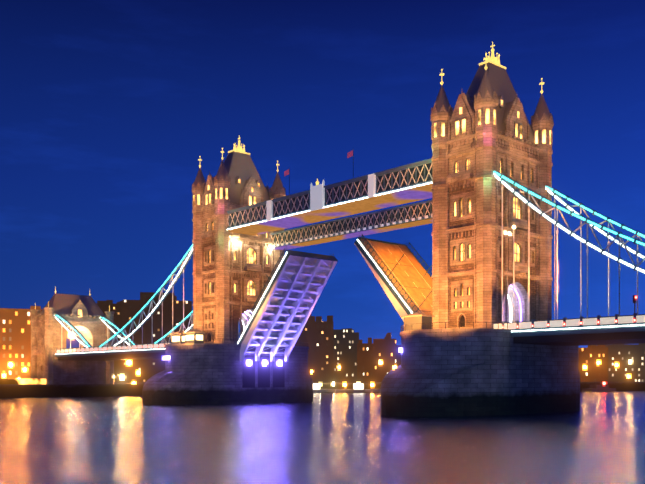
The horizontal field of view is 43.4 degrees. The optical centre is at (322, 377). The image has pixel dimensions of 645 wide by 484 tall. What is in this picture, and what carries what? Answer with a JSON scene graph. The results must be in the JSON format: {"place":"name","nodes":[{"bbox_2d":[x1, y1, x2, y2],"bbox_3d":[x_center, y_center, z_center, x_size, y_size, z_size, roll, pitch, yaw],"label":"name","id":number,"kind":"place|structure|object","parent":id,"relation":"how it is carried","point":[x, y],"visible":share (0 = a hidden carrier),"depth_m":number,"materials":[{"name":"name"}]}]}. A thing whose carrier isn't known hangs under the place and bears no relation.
{"place":"outdoors","nodes":[
{"label":"outdoors","id":0,"kind":"place"},
{"bbox_2d":[56,342,170,356],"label":"span deck","id":1,"kind":"structure","parent":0,"point":[98,352],"depth_m":250.24,"materials":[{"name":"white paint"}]},
{"bbox_2d":[58,352,164,360],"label":"deck girders","id":2,"kind":"object","parent":1,"relation":"on","point":[140,356],"visible":0.5,"depth_m":256.43,"materials":[{"name":"black metal"}]},
{"bbox_2d":[57,343,169,352],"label":"bridge railing","id":3,"kind":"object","parent":1,"relation":"on","point":[119,347],"depth_m":248.57,"materials":[{"name":"white metal"}]},
{"bbox_2d":[55,246,192,347],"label":"suspension chains","id":4,"kind":"object","parent":1,"relation":"on","point":[153,298],"visible":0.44,"depth_m":246.05,"materials":[{"name":"teal metal"}]},
{"bbox_2d":[61,268,183,347],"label":"suspension rods","id":5,"kind":"object","parent":4,"relation":"attached to","point":[152,317],"visible":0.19,"depth_m":225.86,"materials":[{"name":"white metal"}]},
{"bbox_2d":[54,248,192,353],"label":"light strips","id":6,"kind":"object","parent":4,"relation":"attached to","point":[135,329],"visible":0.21,"depth_m":243.37,"materials":[{"name":"white"}]},
{"bbox_2d":[58,258,192,345],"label":"chain truss bracing","id":7,"kind":"object","parent":4,"relation":"attached to","point":[142,312],"visible":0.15,"depth_m":245.06,"materials":[{"name":"white metal"}]},
{"bbox_2d":[57,244,192,346],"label":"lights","id":8,"kind":"object","parent":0,"point":[139,311],"visible":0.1,"depth_m":249.84},
{"bbox_2d":[203,222,273,341],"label":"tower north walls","id":9,"kind":"structure","parent":0,"point":[236,310],"depth_m":211.34,"materials":[{"name":"beige stone"}]},
{"bbox_2d":[242,310,253,330],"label":"tunnel lining","id":10,"kind":"object","parent":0,"point":[246,316],"depth_m":221.19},
{"bbox_2d":[0,390,644,483],"bbox_3d":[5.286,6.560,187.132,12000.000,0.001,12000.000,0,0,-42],"label":"river water","id":11,"kind":"structure","parent":0,"point":[359,438],"depth_m":80.72,"materials":[{"name":"blue liquid"}]},
{"bbox_2d":[142,343,312,404],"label":"pier","id":12,"kind":"structure","parent":11,"relation":"in","point":[199,373],"depth_m":201.63,"materials":[{"name":"stone"}]},
{"bbox_2d":[165,339,307,346],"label":"bridge parapet","id":13,"kind":"structure","parent":12,"relation":"on","point":[229,339],"depth_m":203.24,"materials":[{"name":"stone"}]},
{"bbox_2d":[192,172,285,343],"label":"walls","id":14,"kind":"structure","parent":12,"relation":"on","point":[215,210],"depth_m":210.98,"materials":[{"name":"beige stone"}]},
{"bbox_2d":[193,179,267,294],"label":"tower windows","id":15,"kind":"structure","parent":14,"relation":"in","point":[198,200],"depth_m":213.23,"materials":[{"name":"yellow glass"}]},
{"bbox_2d":[193,151,285,204],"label":"tower roofs","id":16,"kind":"structure","parent":14,"relation":"on","point":[234,165],"depth_m":214.59,"materials":[{"name":"grey stone"}]},
{"bbox_2d":[198,135,278,171],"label":"roof finials","id":17,"kind":"object","parent":16,"relation":"on","point":[238,148],"visible":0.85,"depth_m":216.63,"materials":[{"name":"gold metal"}]},
{"bbox_2d":[230,163,431,247],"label":"walkway","id":18,"kind":"structure","parent":14,"relation":"attached to","point":[365,193],"depth_m":184.80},
{"bbox_2d":[266,173,431,246],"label":"walkway panels","id":19,"kind":"object","parent":14,"relation":"attached to","point":[317,197],"visible":0.77,"depth_m":181.21,"materials":[{"name":"white metal"}]},
{"bbox_2d":[227,154,431,246],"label":"walkway chords","id":20,"kind":"object","parent":19,"relation":"attached to","point":[365,177],"visible":0.77,"depth_m":184.95,"materials":[{"name":"white metal"}]},
{"bbox_2d":[284,150,352,175],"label":"flags","id":21,"kind":"object","parent":20,"relation":"attached to","point":[349,154],"visible":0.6,"depth_m":176.99,"materials":[{"name":"red fabric"}]},
{"bbox_2d":[227,164,431,244],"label":"walkway lattice","id":22,"kind":"object","parent":20,"relation":"attached to","point":[340,200],"visible":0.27,"depth_m":187.13,"materials":[{"name":"white metal"}]},
{"bbox_2d":[227,182,431,229],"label":"light strip","id":23,"kind":"object","parent":19,"relation":"attached to","point":[335,204],"depth_m":175.07,"materials":[{"name":"white"}]},
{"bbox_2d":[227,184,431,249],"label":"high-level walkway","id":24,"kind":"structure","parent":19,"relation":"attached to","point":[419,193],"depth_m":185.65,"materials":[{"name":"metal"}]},
{"bbox_2d":[242,355,284,387],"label":"pier recesses","id":25,"kind":"object","parent":12,"relation":"in","point":[248,376],"visible":0.4,"depth_m":209.41,"materials":[{"name":"stone"}]},
{"bbox_2d":[240,350,288,361],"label":"bascule girder ends","id":26,"kind":"object","parent":12,"relation":"on","point":[272,358],"visible":0.29,"depth_m":207.47,"materials":[{"name":"purple metal"}]},
{"bbox_2d":[164,349,401,365],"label":"floodlights","id":27,"kind":"object","parent":12,"relation":"attached to","point":[279,362],"visible":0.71,"depth_m":208.49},
{"bbox_2d":[240,255,336,356],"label":"raised bascule","id":28,"kind":"object","parent":12,"relation":"on","point":[287,307],"visible":0.92,"depth_m":202.43,"materials":[{"name":"purple metal"}]},
{"bbox_2d":[237,252,286,343],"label":"light strip","id":29,"kind":"object","parent":28,"relation":"attached to","point":[262,297],"visible":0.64,"depth_m":197.34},
{"bbox_2d":[233,246,337,343],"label":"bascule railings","id":30,"kind":"object","parent":28,"relation":"attached to","point":[311,255],"visible":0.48,"depth_m":196.73,"materials":[{"name":"grey metal"}]},
{"bbox_2d":[171,316,431,343],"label":"pier cabins","id":31,"kind":"object","parent":12,"relation":"on","point":[425,321],"visible":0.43,"depth_m":148.97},
{"bbox_2d":[172,335,202,341],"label":"cabin windows","id":32,"kind":"structure","parent":31,"relation":"in","point":[191,337],"depth_m":203.13,"materials":[{"name":"white glass"}]},
{"bbox_2d":[169,312,434,334],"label":"pier cabin roofs","id":33,"kind":"structure","parent":31,"relation":"on","point":[415,314],"depth_m":149.64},
{"bbox_2d":[242,295,511,327],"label":"white arch rib lights","id":34,"kind":"object","parent":12,"relation":"on","point":[508,299],"visible":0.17,"depth_m":158.75},
{"bbox_2d":[242,285,521,321],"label":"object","id":35,"kind":"object","parent":34,"relation":"attached to","point":[510,285],"visible":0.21,"depth_m":157.05,"materials":[{"name":"white"}]},
{"bbox_2d":[313,389,380,391],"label":"jetty pontoon","id":36,"kind":"object","parent":11,"relation":"on","point":[346,390],"visible":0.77,"depth_m":344.80,"materials":[{"name":"grey"}]},
{"bbox_2d":[313,384,363,388],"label":"lit jetty kiosks","id":37,"kind":"object","parent":36,"relation":"on","point":[356,386],"visible":0.86,"depth_m":346.24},
{"bbox_2d":[381,328,579,416],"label":"pier","id":38,"kind":"structure","parent":11,"relation":"in","point":[455,372],"depth_m":140.74,"materials":[{"name":"stone"}]},
{"bbox_2d":[401,322,510,330],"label":"pier railing","id":39,"kind":"object","parent":38,"relation":"on","point":[459,324],"visible":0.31,"depth_m":140.54,"materials":[{"name":"metal"}]},
{"bbox_2d":[582,385,615,391],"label":"moored boats","id":40,"kind":"object","parent":11,"relation":"on","point":[599,388],"visible":0.29,"depth_m":376.08,"materials":[{"name":"grey"}]},
{"bbox_2d":[0,381,644,397],"bbox_3d":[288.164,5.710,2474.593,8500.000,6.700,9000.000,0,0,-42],"label":"bank ground","id":41,"kind":"structure","parent":0,"point":[118,388],"depth_m":291.79,"materials":[{"name":"stone"}]},
{"bbox_2d":[0,306,42,378],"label":"building","id":42,"kind":"structure","parent":41,"relation":"on","point":[15,337],"depth_m":326.06,"materials":[{"name":"brown brick"}]},
{"bbox_2d":[0,379,45,383],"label":"lit quay promenade","id":43,"kind":"structure","parent":41,"relation":"on","point":[22,381],"depth_m":271.94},
{"bbox_2d":[31,300,113,383],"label":"abutment tower","id":44,"kind":"structure","parent":41,"relation":"on","point":[55,369],"depth_m":286.24,"materials":[{"name":"brown stone"}]},
{"bbox_2d":[39,293,104,317],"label":"gatehouse roof","id":45,"kind":"structure","parent":44,"relation":"on","point":[60,304],"depth_m":288.17,"materials":[{"name":"grey stone"}]},
{"bbox_2d":[30,307,114,370],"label":"abutment trim","id":46,"kind":"structure","parent":44,"relation":"attached to","point":[84,332],"depth_m":288.17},
{"bbox_2d":[96,300,121,380],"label":"building","id":47,"kind":"structure","parent":41,"relation":"on","point":[115,308],"depth_m":502.96,"materials":[{"name":"brown concrete"}]},
{"bbox_2d":[122,292,191,381],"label":"building","id":48,"kind":"structure","parent":41,"relation":"on","point":[147,369],"depth_m":458.84,"materials":[{"name":"brown concrete"}]},
{"bbox_2d":[185,310,192,330],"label":"building","id":49,"kind":"structure","parent":41,"relation":"on","point":[187,320],"depth_m":433.47,"materials":[{"name":"brown concrete"}]},
{"bbox_2d":[295,314,310,346],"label":"building","id":50,"kind":"structure","parent":41,"relation":"on","point":[302,338],"depth_m":454.53,"materials":[{"name":"brown concrete"}]},
{"bbox_2d":[2,333,629,385],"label":"street lamps","id":51,"kind":"object","parent":41,"relation":"on","point":[138,372],"visible":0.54,"depth_m":320.49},
{"bbox_2d":[307,316,332,381],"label":"building","id":52,"kind":"structure","parent":41,"relation":"on","point":[320,345],"depth_m":429.64,"materials":[{"name":"brown concrete"}]},
{"bbox_2d":[333,328,358,381],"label":"building","id":53,"kind":"structure","parent":41,"relation":"on","point":[345,341],"depth_m":469.56,"materials":[{"name":"brown"}]},
{"bbox_2d":[357,338,372,381],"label":"buildings","id":54,"kind":"structure","parent":41,"relation":"on","point":[364,362],"depth_m":439.21,"materials":[{"name":"brown"}]},
{"bbox_2d":[373,333,395,381],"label":"buildings","id":55,"kind":"structure","parent":41,"relation":"on","point":[384,350],"depth_m":428.69,"materials":[{"name":"brown"}]},
{"bbox_2d":[396,345,400,366],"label":"block","id":56,"kind":"structure","parent":41,"relation":"on","point":[398,357],"depth_m":468.05,"materials":[{"name":"black"}]},
{"bbox_2d":[578,345,607,381],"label":"buildings","id":57,"kind":"structure","parent":41,"relation":"on","point":[590,357],"depth_m":446.34,"materials":[{"name":"brown brick"}]},
{"bbox_2d":[605,343,644,381],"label":"building","id":58,"kind":"structure","parent":41,"relation":"on","point":[621,355],"depth_m":468.84,"materials":[{"name":"brown"}]},
{"bbox_2d":[0,0,644,348],"label":"sky","id":59,"kind":"structure","parent":0,"point":[109,109],"materials":[{"name":"blue"}]},
{"bbox_2d":[355,241,413,321],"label":"bascule side girder","id":60,"kind":"object","parent":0,"point":[400,310],"visible":0.08,"depth_m":166.92,"materials":[{"name":"metal"}]},
{"bbox_2d":[357,239,412,312],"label":"light strip","id":61,"kind":"object","parent":60,"relation":"attached to","point":[384,276],"visible":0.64,"depth_m":167.29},
{"bbox_2d":[359,238,431,312],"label":"bascule footways","id":62,"kind":"structure","parent":60,"relation":"on","point":[415,262],"depth_m":172.33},
{"bbox_2d":[368,240,431,314],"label":"bascule deck","id":63,"kind":"structure","parent":60,"relation":"on","point":[401,270],"depth_m":173.14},
{"bbox_2d":[354,234,431,314],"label":"bascule railings","id":64,"kind":"object","parent":63,"relation":"on","point":[384,280],"visible":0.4,"depth_m":168.77,"materials":[{"name":"brown metal"}]},
{"bbox_2d":[371,244,429,310],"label":"bascule lane markings","id":65,"kind":"object","parent":63,"relation":"on","point":[406,273],"visible":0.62,"depth_m":171.85,"materials":[{"name":"white paint"}]},
{"bbox_2d":[430,62,551,142],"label":"tower roofs","id":66,"kind":"structure","parent":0,"point":[492,77],"depth_m":154.22,"materials":[{"name":"grey stone"}]},
{"bbox_2d":[439,42,544,93],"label":"roof finials","id":67,"kind":"object","parent":66,"relation":"on","point":[493,59],"visible":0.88,"depth_m":155.98,"materials":[{"name":"gold metal"}]},
{"bbox_2d":[449,158,535,327],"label":"trim","id":68,"kind":"structure","parent":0,"point":[521,284],"depth_m":151.38,"materials":[{"name":"beige stone"}]},
{"bbox_2d":[460,315,464,326],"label":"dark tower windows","id":69,"kind":"structure","parent":68,"relation":"in","point":[462,321],"depth_m":150.91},
{"bbox_2d":[431,90,553,328],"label":"walls","id":70,"kind":"structure","parent":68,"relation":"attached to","point":[484,148],"depth_m":151.29,"materials":[{"name":"brown stone"}]},
{"bbox_2d":[434,100,550,308],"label":"tower windows","id":71,"kind":"structure","parent":68,"relation":"in","point":[479,123],"depth_m":152.12,"materials":[{"name":"yellow glass"}]},
{"bbox_2d":[503,283,524,321],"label":"tunnel lining","id":72,"kind":"object","parent":68,"relation":"in","point":[517,304],"depth_m":157.93,"materials":[{"name":"white stone"}]},
{"bbox_2d":[513,229,514,321],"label":"lamp post","id":73,"kind":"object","parent":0,"point":[513,283],"visible":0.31,"depth_m":148.93,"materials":[{"name":"grey metal"}]},
{"bbox_2d":[493,313,644,336],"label":"bridge deck","id":74,"kind":"structure","parent":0,"point":[583,331],"depth_m":132.77,"materials":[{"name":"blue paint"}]},
{"bbox_2d":[494,170,644,273],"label":"suspension chains","id":75,"kind":"object","parent":74,"relation":"on","point":[578,214],"visible":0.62,"depth_m":140.47,"materials":[{"name":"teal metal"}]},
{"bbox_2d":[494,173,644,331],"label":"light strips","id":76,"kind":"object","parent":75,"relation":"attached to","point":[566,230],"visible":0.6,"depth_m":137.12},
{"bbox_2d":[501,184,638,320],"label":"suspension rods","id":77,"kind":"object","parent":75,"relation":"attached to","point":[587,252],"visible":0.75,"depth_m":144.05,"materials":[{"name":"white metal"}]},
{"bbox_2d":[505,180,644,266],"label":"truss bracing","id":78,"kind":"object","parent":75,"relation":"attached to","point":[615,238],"visible":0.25,"depth_m":135.60,"materials":[{"name":"white metal"}]},
{"bbox_2d":[494,315,644,328],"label":"bridge parapet","id":79,"kind":"structure","parent":74,"relation":"on","point":[589,321],"depth_m":133.45,"materials":[{"name":"white metal"}]},
{"bbox_2d":[513,331,644,345],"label":"deck girders","id":80,"kind":"object","parent":74,"relation":"attached to","point":[637,337],"visible":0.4,"depth_m":135.66,"materials":[{"name":"black metal"}]},
{"bbox_2d":[633,295,636,312],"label":"traffic lights","id":81,"kind":"object","parent":74,"relation":"on","point":[634,300],"depth_m":126.54},
{"bbox_2d":[494,171,644,245],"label":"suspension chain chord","id":82,"kind":"object","parent":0,"point":[573,214],"visible":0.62,"depth_m":140.90,"materials":[{"name":"teal metal"}]},
{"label":"road span","id":83,"kind":"object","parent":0,"visible":0},
{"bbox_2d":[504,225,515,235],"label":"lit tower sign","id":84,"kind":"object","parent":83,"relation":"on","point":[509,233],"visible":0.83,"depth_m":149.81,"materials":[{"name":"white"}]}
]}

